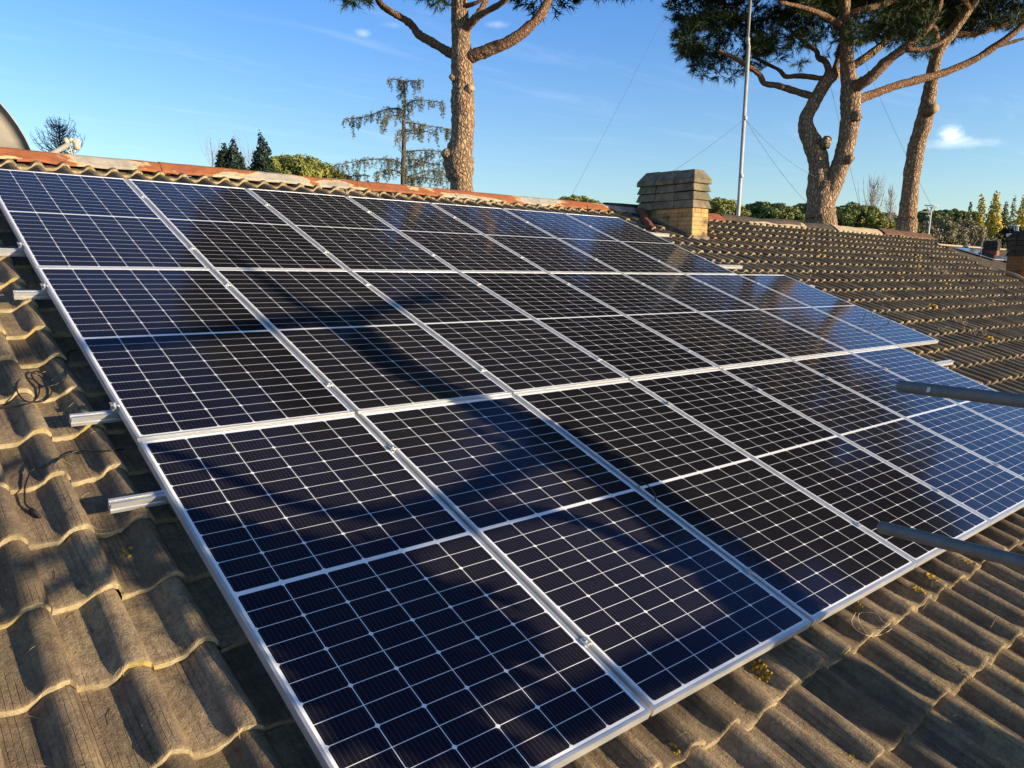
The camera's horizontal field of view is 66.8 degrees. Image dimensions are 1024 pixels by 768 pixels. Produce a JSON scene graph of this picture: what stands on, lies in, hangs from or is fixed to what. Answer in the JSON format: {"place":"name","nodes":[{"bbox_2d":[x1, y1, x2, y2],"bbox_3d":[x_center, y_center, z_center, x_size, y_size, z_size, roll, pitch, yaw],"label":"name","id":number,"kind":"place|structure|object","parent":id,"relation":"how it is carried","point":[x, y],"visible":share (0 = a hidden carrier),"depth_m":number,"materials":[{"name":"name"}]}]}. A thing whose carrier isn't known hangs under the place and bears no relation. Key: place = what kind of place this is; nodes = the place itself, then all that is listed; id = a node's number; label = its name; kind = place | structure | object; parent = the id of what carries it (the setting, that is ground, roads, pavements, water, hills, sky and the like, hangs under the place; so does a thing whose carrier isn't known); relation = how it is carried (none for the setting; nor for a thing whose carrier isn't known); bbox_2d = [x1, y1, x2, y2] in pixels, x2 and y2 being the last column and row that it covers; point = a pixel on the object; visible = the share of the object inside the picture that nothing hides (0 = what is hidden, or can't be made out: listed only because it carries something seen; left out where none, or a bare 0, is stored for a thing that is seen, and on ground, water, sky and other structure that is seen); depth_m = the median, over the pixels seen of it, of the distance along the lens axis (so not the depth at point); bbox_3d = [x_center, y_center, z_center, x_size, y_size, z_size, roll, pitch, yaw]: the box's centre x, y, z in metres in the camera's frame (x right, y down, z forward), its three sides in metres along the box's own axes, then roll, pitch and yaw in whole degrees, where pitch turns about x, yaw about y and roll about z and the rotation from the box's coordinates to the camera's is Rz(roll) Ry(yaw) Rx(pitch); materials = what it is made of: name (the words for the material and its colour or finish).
{"place":"outdoors","nodes":[
{"label":"outdoors","id":0,"kind":"place"},
{"bbox_2d":[0,0,1023,243],"label":"sky","id":1,"kind":"structure","parent":0,"point":[136,78],"materials":[{"name":"blue"}]},
{"bbox_2d":[917,205,938,233],"bbox_3d":[15.631,-2.631,30.122,0.937,8.440,0.221,5,9,27],"label":"roof aerial","id":2,"kind":"object","parent":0,"point":[930,212],"visible":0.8,"depth_m":29.47,"materials":[{"name":"white metal"}]},
{"bbox_2d":[1006,225,1019,236],"bbox_3d":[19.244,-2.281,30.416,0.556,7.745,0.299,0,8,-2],"label":"cowl","id":3,"kind":"object","parent":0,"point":[1017,229],"visible":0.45,"depth_m":29.80,"materials":[{"name":"white metal"}]},
{"label":"ground","id":4,"kind":"structure","parent":0,"visible":0},
{"bbox_2d":[30,115,84,153],"bbox_3d":[-17.699,-4.779,30.889,1.779,11.703,1.890,-6,11,-40],"label":"bare tree","id":5,"kind":"object","parent":4,"relation":"on","point":[59,127],"visible":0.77,"depth_m":30.12,"materials":[{"name":"grey plant"}]},
{"bbox_2d":[195,123,220,166],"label":"bare tree","id":6,"kind":"object","parent":4,"relation":"on","point":[211,151],"visible":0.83,"depth_m":86.18,"materials":[{"name":"beige plant"}]},
{"bbox_2d":[214,136,249,181],"bbox_3d":[-13.861,-6.041,39.119,2.256,12.467,2.077,-6,11,-40],"label":"cypress","id":7,"kind":"object","parent":4,"relation":"on","point":[224,160],"visible":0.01,"depth_m":38.17,"materials":[{"name":"green plant"}]},
{"bbox_2d":[234,131,254,168],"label":"bare tree","id":8,"kind":"object","parent":4,"relation":"on","point":[249,162],"visible":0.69,"depth_m":87.49,"materials":[{"name":"beige plant"}]},
{"bbox_2d":[249,130,275,181],"bbox_3d":[-12.524,-6.316,39.561,1.979,12.830,2.105,-6,11,-40],"label":"cypress","id":9,"kind":"object","parent":4,"relation":"on","point":[264,163],"visible":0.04,"depth_m":38.62,"materials":[{"name":"green plant"}]},
{"bbox_2d":[246,152,351,179],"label":"bush","id":10,"kind":"object","parent":4,"relation":"on","point":[299,164],"visible":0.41,"depth_m":46.79,"materials":[{"name":"green plant"}]},
{"bbox_2d":[332,76,450,188],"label":"cedar","id":11,"kind":"object","parent":4,"relation":"on","point":[405,177],"visible":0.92,"depth_m":47.86,"materials":[{"name":"green plant"}]},
{"bbox_2d":[330,0,618,191],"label":"umbrella pine","id":12,"kind":"object","parent":4,"relation":"on","point":[457,153],"visible":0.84,"depth_m":17.02,"materials":[{"name":"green plant"}]},
{"bbox_2d":[0,147,1023,767],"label":"house","id":13,"kind":"structure","parent":4,"relation":"on","point":[124,643],"depth_m":3.13,"materials":[{"name":"tile"}]},
{"bbox_2d":[0,349,76,408],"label":"cable","id":14,"kind":"object","parent":13,"relation":"on","point":[35,399],"visible":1,"depth_m":3.72,"materials":[{"name":"black plastic"}]},
{"bbox_2d":[0,103,80,153],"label":"satellite dish","id":15,"kind":"object","parent":13,"relation":"attached to","point":[12,135],"visible":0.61,"depth_m":7.25,"materials":[{"name":"beige plastic"}]},
{"bbox_2d":[23,448,123,518],"bbox_3d":[-1.762,0.366,3.172,0.429,0.075,0.431,-6,31,-40],"label":"cable","id":16,"kind":"object","parent":13,"relation":"on","point":[32,510],"visible":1,"depth_m":3.12,"materials":[{"name":"black plastic"}]},
{"bbox_2d":[0,242,742,268],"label":"mounting rail","id":17,"kind":"object","parent":13,"relation":"attached to","point":[16,252],"visible":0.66,"depth_m":4.94,"materials":[{"name":"silver metal"}]},
{"bbox_2d":[0,169,209,271],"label":"solar panel","id":18,"kind":"object","parent":17,"relation":"attached to","point":[57,220],"visible":0.83,"depth_m":5.55,"materials":[{"name":"blue glass"}]},
{"bbox_2d":[127,179,346,270],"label":"solar panel","id":19,"kind":"object","parent":17,"relation":"attached to","point":[220,227],"visible":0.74,"depth_m":6.27,"materials":[{"name":"blue glass"}]},
{"bbox_2d":[247,188,456,271],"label":"solar panel","id":20,"kind":"object","parent":17,"relation":"attached to","point":[347,233],"visible":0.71,"depth_m":6.97,"materials":[{"name":"black glass"}]},
{"bbox_2d":[346,196,545,271],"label":"solar panel","id":21,"kind":"object","parent":17,"relation":"attached to","point":[457,245],"visible":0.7,"depth_m":7.66,"materials":[{"name":"black glass"}]},
{"bbox_2d":[431,203,619,272],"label":"solar panel","id":22,"kind":"object","parent":17,"relation":"attached to","point":[538,247],"visible":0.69,"depth_m":8.35,"materials":[{"name":"black glass"}]},
{"bbox_2d":[565,213,735,273],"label":"solar panel","id":23,"kind":"object","parent":17,"relation":"attached to","point":[676,257],"visible":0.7,"depth_m":9.74,"materials":[{"name":"black glass"}]},
{"bbox_2d":[140,195,669,236],"bbox_3d":[-0.881,-1.714,8.225,8.180,0.139,0.134,-6,31,-40],"label":"mounting rail","id":24,"kind":"object","parent":13,"relation":"attached to","point":[654,233],"visible":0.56,"depth_m":10.70,"materials":[{"name":"silver metal"}]},
{"bbox_2d":[502,208,682,273],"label":"solar panel","id":25,"kind":"object","parent":24,"relation":"attached to","point":[615,254],"visible":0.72,"depth_m":9.05,"materials":[{"name":"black glass"}]},
{"bbox_2d":[13,282,814,299],"bbox_3d":[0.587,-0.867,7.267,8.935,0.139,0.134,-6,31,-40],"label":"mounting rail","id":26,"kind":"object","parent":13,"relation":"on","point":[30,294],"visible":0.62,"depth_m":4.47,"materials":[{"name":"silver metal"}]},
{"bbox_2d":[69,328,914,426],"bbox_3d":[1.420,-0.196,6.234,8.800,0.139,0.134,-6,31,-40],"label":"mounting rail","id":27,"kind":"object","parent":13,"relation":"attached to","point":[95,417],"visible":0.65,"depth_m":3.49,"materials":[{"name":"silver metal"}]},
{"bbox_2d":[36,267,354,445],"bbox_3d":[-1.842,-0.264,4.343,1.043,0.036,2.092,-6,31,-40],"label":"solar panel","id":28,"kind":"object","parent":27,"relation":"attached to","point":[172,352],"visible":0.86,"depth_m":4.15,"materials":[{"name":"blue glass"}]},
{"bbox_2d":[213,269,511,414],"bbox_3d":[-1.037,-0.355,5.028,1.043,0.036,2.092,-6,31,-40],"label":"solar panel","id":29,"kind":"object","parent":27,"relation":"attached to","point":[361,346],"visible":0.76,"depth_m":4.86,"materials":[{"name":"black glass"}]},
{"bbox_2d":[350,270,627,394],"bbox_3d":[-0.233,-0.446,5.712,1.043,0.036,2.092,-6,31,-40],"label":"solar panel","id":30,"kind":"object","parent":27,"relation":"attached to","point":[510,348],"visible":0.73,"depth_m":5.56,"materials":[{"name":"black glass"}]},
{"bbox_2d":[459,272,718,380],"bbox_3d":[0.571,-0.536,6.397,1.043,0.036,2.092,-6,31,-40],"label":"solar panel","id":31,"kind":"object","parent":27,"relation":"attached to","point":[627,347],"visible":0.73,"depth_m":6.26,"materials":[{"name":"black glass"}]},
{"bbox_2d":[548,272,790,368],"bbox_3d":[1.375,-0.627,7.081,1.043,0.036,2.092,-6,31,-40],"label":"solar panel","id":32,"kind":"object","parent":27,"relation":"attached to","point":[715,343],"visible":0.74,"depth_m":6.96,"materials":[{"name":"black glass"}]},
{"bbox_2d":[622,273,848,359],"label":"solar panel","id":33,"kind":"object","parent":27,"relation":"attached to","point":[787,339],"visible":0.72,"depth_m":7.66,"materials":[{"name":"black glass"}]},
{"bbox_2d":[686,274,897,352],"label":"solar panel","id":34,"kind":"object","parent":27,"relation":"attached to","point":[850,338],"visible":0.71,"depth_m":8.35,"materials":[{"name":"blue glass"}]},
{"bbox_2d":[738,274,938,347],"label":"solar panel","id":35,"kind":"object","parent":27,"relation":"attached to","point":[900,335],"visible":0.82,"depth_m":9.03,"materials":[{"name":"blue glass"}]},
{"bbox_2d":[862,304,890,322],"bbox_3d":[4.139,-0.782,8.883,0.589,0.251,0.104,-5,10,-33],"label":"cable","id":36,"kind":"object","parent":35,"relation":"on","point":[878,313],"visible":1,"depth_m":8.89,"materials":[{"name":"black plastic"}]},
{"bbox_2d":[108,359,953,513],"bbox_3d":[1.595,0.139,5.586,8.190,0.139,0.134,-6,31,-40],"label":"mounting rail","id":37,"kind":"object","parent":13,"relation":"attached to","point":[133,502],"visible":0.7,"depth_m":3.04,"materials":[{"name":"silver metal"}]},
{"bbox_2d":[721,360,1023,525],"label":"solar panel","id":38,"kind":"object","parent":37,"relation":"attached to","point":[993,493],"visible":0.83,"depth_m":5.58,"materials":[{"name":"blue glass"}]},
{"bbox_2d":[571,0,932,215],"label":"antenna mast","id":39,"kind":"object","parent":13,"relation":"on","point":[744,116],"visible":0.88,"depth_m":18.94,"materials":[{"name":"metal"}]},
{"bbox_2d":[579,463,999,648],"bbox_3d":[2.505,0.767,4.731,7.920,0.139,0.134,-6,31,-40],"label":"mounting rail","id":40,"kind":"object","parent":13,"relation":"attached to","point":[585,641],"visible":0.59,"depth_m":3.52,"materials":[{"name":"silver metal"}]},
{"bbox_2d":[138,414,650,767],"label":"solar panel","id":41,"kind":"object","parent":40,"relation":"attached to","point":[389,607],"visible":1,"depth_m":2.76,"materials":[{"name":"blue glass"}]},
{"bbox_2d":[358,394,811,716],"bbox_3d":[0.239,0.597,3.654,1.043,0.036,2.092,-6,31,-40],"label":"solar panel","id":42,"kind":"object","parent":40,"relation":"attached to","point":[658,606],"visible":0.93,"depth_m":3.43,"materials":[{"name":"blue glass"}]},
{"bbox_2d":[638,482,655,501],"bbox_3d":[0.683,0.534,3.926,0.045,0.068,0.133,-6,31,-40],"label":"cable","id":43,"kind":"object","parent":42,"relation":"attached to","point":[649,487],"visible":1,"depth_m":3.90,"materials":[{"name":"black plastic"}]},
{"bbox_2d":[514,380,916,626],"bbox_3d":[1.044,0.506,4.338,1.043,0.036,2.092,-6,31,-40],"label":"solar panel","id":44,"kind":"object","parent":40,"relation":"attached to","point":[810,557],"visible":0.85,"depth_m":4.15,"materials":[{"name":"black glass"}]},
{"bbox_2d":[631,369,990,567],"bbox_3d":[1.848,0.415,5.023,1.043,0.036,2.092,-6,31,-40],"label":"solar panel","id":45,"kind":"object","parent":40,"relation":"attached to","point":[853,483],"visible":0.78,"depth_m":4.89,"materials":[{"name":"black glass"}]},
{"bbox_2d":[793,352,1023,478],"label":"solar panel","id":46,"kind":"object","parent":40,"relation":"attached to","point":[1002,446],"visible":0.81,"depth_m":6.38,"materials":[{"name":"blue glass"}]},
{"bbox_2d":[851,346,1023,434],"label":"solar panel","id":47,"kind":"object","parent":40,"relation":"attached to","point":[905,364],"visible":0.66,"depth_m":7.34,"materials":[{"name":"blue glass"}]},
{"bbox_2d":[852,612,891,635],"bbox_3d":[1.629,1.090,3.553,0.321,0.089,0.162,-6,31,-40],"label":"wire","id":48,"kind":"object","parent":13,"relation":"on","point":[862,627],"visible":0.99,"depth_m":3.52,"materials":[{"name":"beige"}]},
{"bbox_2d":[877,521,1023,569],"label":"scaffold tube","id":49,"kind":"object","parent":13,"relation":"attached to","point":[1000,556],"visible":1,"depth_m":1.84,"materials":[{"name":"metal"}]},
{"bbox_2d":[896,380,1023,407],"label":"scaffold tube","id":50,"kind":"object","parent":13,"relation":"attached to","point":[976,395],"visible":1,"depth_m":1.91,"materials":[{"name":"metal"}]},
{"bbox_2d":[558,194,601,203],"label":"stone pine","id":51,"kind":"object","parent":4,"relation":"on","point":[573,197],"visible":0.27,"depth_m":74.66,"materials":[{"name":"green plant"}]},
{"bbox_2d":[708,197,751,216],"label":"stone pine","id":52,"kind":"object","parent":4,"relation":"on","point":[721,205],"visible":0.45,"depth_m":57.46,"materials":[{"name":"green plant"}]},
{"bbox_2d":[741,201,804,221],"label":"stone pine","id":53,"kind":"object","parent":4,"relation":"on","point":[762,210],"visible":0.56,"depth_m":74.14,"materials":[{"name":"green plant"}]},
{"bbox_2d":[793,203,806,222],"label":"stone pine","id":54,"kind":"object","parent":4,"relation":"on","point":[801,207],"visible":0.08,"depth_m":78.12,"materials":[{"name":"green plant"}]},
{"bbox_2d":[583,0,1023,224],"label":"umbrella pine","id":55,"kind":"object","parent":4,"relation":"on","point":[826,182],"visible":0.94,"depth_m":20.19,"materials":[{"name":"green plant"}]},
{"bbox_2d":[836,201,895,228],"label":"stone pine","id":56,"kind":"object","parent":4,"relation":"on","point":[851,214],"visible":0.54,"depth_m":64.57,"materials":[{"name":"green plant"}]},
{"bbox_2d":[858,174,885,211],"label":"bare poplar","id":57,"kind":"object","parent":4,"relation":"on","point":[872,193],"visible":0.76,"depth_m":75.42,"materials":[{"name":"beige plant"}]},
{"bbox_2d":[857,212,897,225],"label":"stone pine","id":58,"kind":"object","parent":4,"relation":"on","point":[895,217],"visible":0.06,"depth_m":87.13,"materials":[{"name":"green plant"}]},
{"bbox_2d":[884,184,896,218],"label":"bare poplar","id":59,"kind":"object","parent":4,"relation":"on","point":[890,215],"visible":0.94,"depth_m":77.64,"materials":[{"name":"beige plant"}]},
{"bbox_2d":[774,0,1023,232],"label":"umbrella pine","id":60,"kind":"object","parent":4,"relation":"on","point":[958,17],"visible":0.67,"depth_m":22.28,"materials":[{"name":"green plant"}]},
{"bbox_2d":[917,220,943,240],"bbox_3d":[20.954,-4.209,40.769,2.228,8.634,2.398,-6,11,-40],"label":"olive tree","id":61,"kind":"object","parent":4,"relation":"on","point":[924,229],"visible":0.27,"depth_m":39.72,"materials":[{"name":"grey plant"}]},
{"bbox_2d":[917,209,950,227],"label":"stone pine","id":62,"kind":"object","parent":4,"relation":"on","point":[921,217],"visible":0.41,"depth_m":106.78,"materials":[{"name":"green plant"}]},
{"bbox_2d":[919,215,969,245],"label":"olive tree","id":63,"kind":"object","parent":4,"relation":"on","point":[950,231],"visible":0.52,"depth_m":42.45,"materials":[{"name":"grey plant"}]},
{"bbox_2d":[938,208,972,223],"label":"stone pine","id":64,"kind":"object","parent":4,"relation":"on","point":[954,213],"visible":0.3,"depth_m":109.19,"materials":[{"name":"green plant"}]},
{"bbox_2d":[934,218,991,245],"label":"olive tree","id":65,"kind":"object","parent":4,"relation":"on","point":[973,228],"visible":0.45,"depth_m":45.68,"materials":[{"name":"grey plant"}]},
{"bbox_2d":[965,202,972,241],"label":"poplar","id":66,"kind":"object","parent":4,"relation":"on","point":[969,213],"visible":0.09,"depth_m":72.06,"materials":[{"name":"green plant"}]},
{"bbox_2d":[955,210,984,222],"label":"stone pine","id":67,"kind":"object","parent":4,"relation":"on","point":[973,215],"visible":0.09,"depth_m":111.83,"materials":[{"name":"green plant"}]},
{"bbox_2d":[939,240,1006,273],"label":"neighbour house","id":68,"kind":"structure","parent":4,"relation":"on","point":[992,247],"depth_m":34.85,"materials":[{"name":"tile"}]},
{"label":"solar panel","id":69,"kind":"object","parent":68,"relation":"on","visible":0},
{"bbox_2d":[956,247,1006,259],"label":"solar panel","id":70,"kind":"object","parent":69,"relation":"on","point":[984,254],"visible":0.86,"depth_m":34.66,"materials":[{"name":"blue glass"}]},
{"bbox_2d":[971,193,986,242],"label":"poplar","id":71,"kind":"object","parent":4,"relation":"on","point":[982,205],"visible":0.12,"depth_m":60.59,"materials":[{"name":"yellow plant"}]},
{"bbox_2d":[971,233,1006,248],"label":"olive tree","id":72,"kind":"object","parent":4,"relation":"on","point":[978,243],"visible":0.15,"depth_m":48.49,"materials":[{"name":"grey plant"}]},
{"bbox_2d":[983,191,1004,237],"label":"poplar","id":73,"kind":"object","parent":4,"relation":"on","point":[992,226],"visible":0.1,"depth_m":55.10,"materials":[{"name":"yellow plant"}]},
{"bbox_2d":[1000,201,1009,247],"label":"poplar","id":74,"kind":"object","parent":4,"relation":"on","point":[1005,216],"visible":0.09,"depth_m":64.77,"materials":[{"name":"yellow plant"}]},
{"bbox_2d":[994,226,1023,247],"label":"olive tree","id":75,"kind":"object","parent":4,"relation":"on","point":[1004,231],"visible":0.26,"depth_m":51.21,"materials":[{"name":"green plant"}]},
{"bbox_2d":[1004,195,1016,274],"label":"poplar","id":76,"kind":"object","parent":4,"relation":"on","point":[1012,214],"visible":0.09,"depth_m":61.24,"materials":[{"name":"yellow plant"}]},
{"bbox_2d":[1014,195,1023,229],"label":"poplar","id":77,"kind":"object","parent":4,"relation":"on","point":[1020,216],"visible":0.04,"depth_m":57.56,"materials":[{"name":"yellow plant"}]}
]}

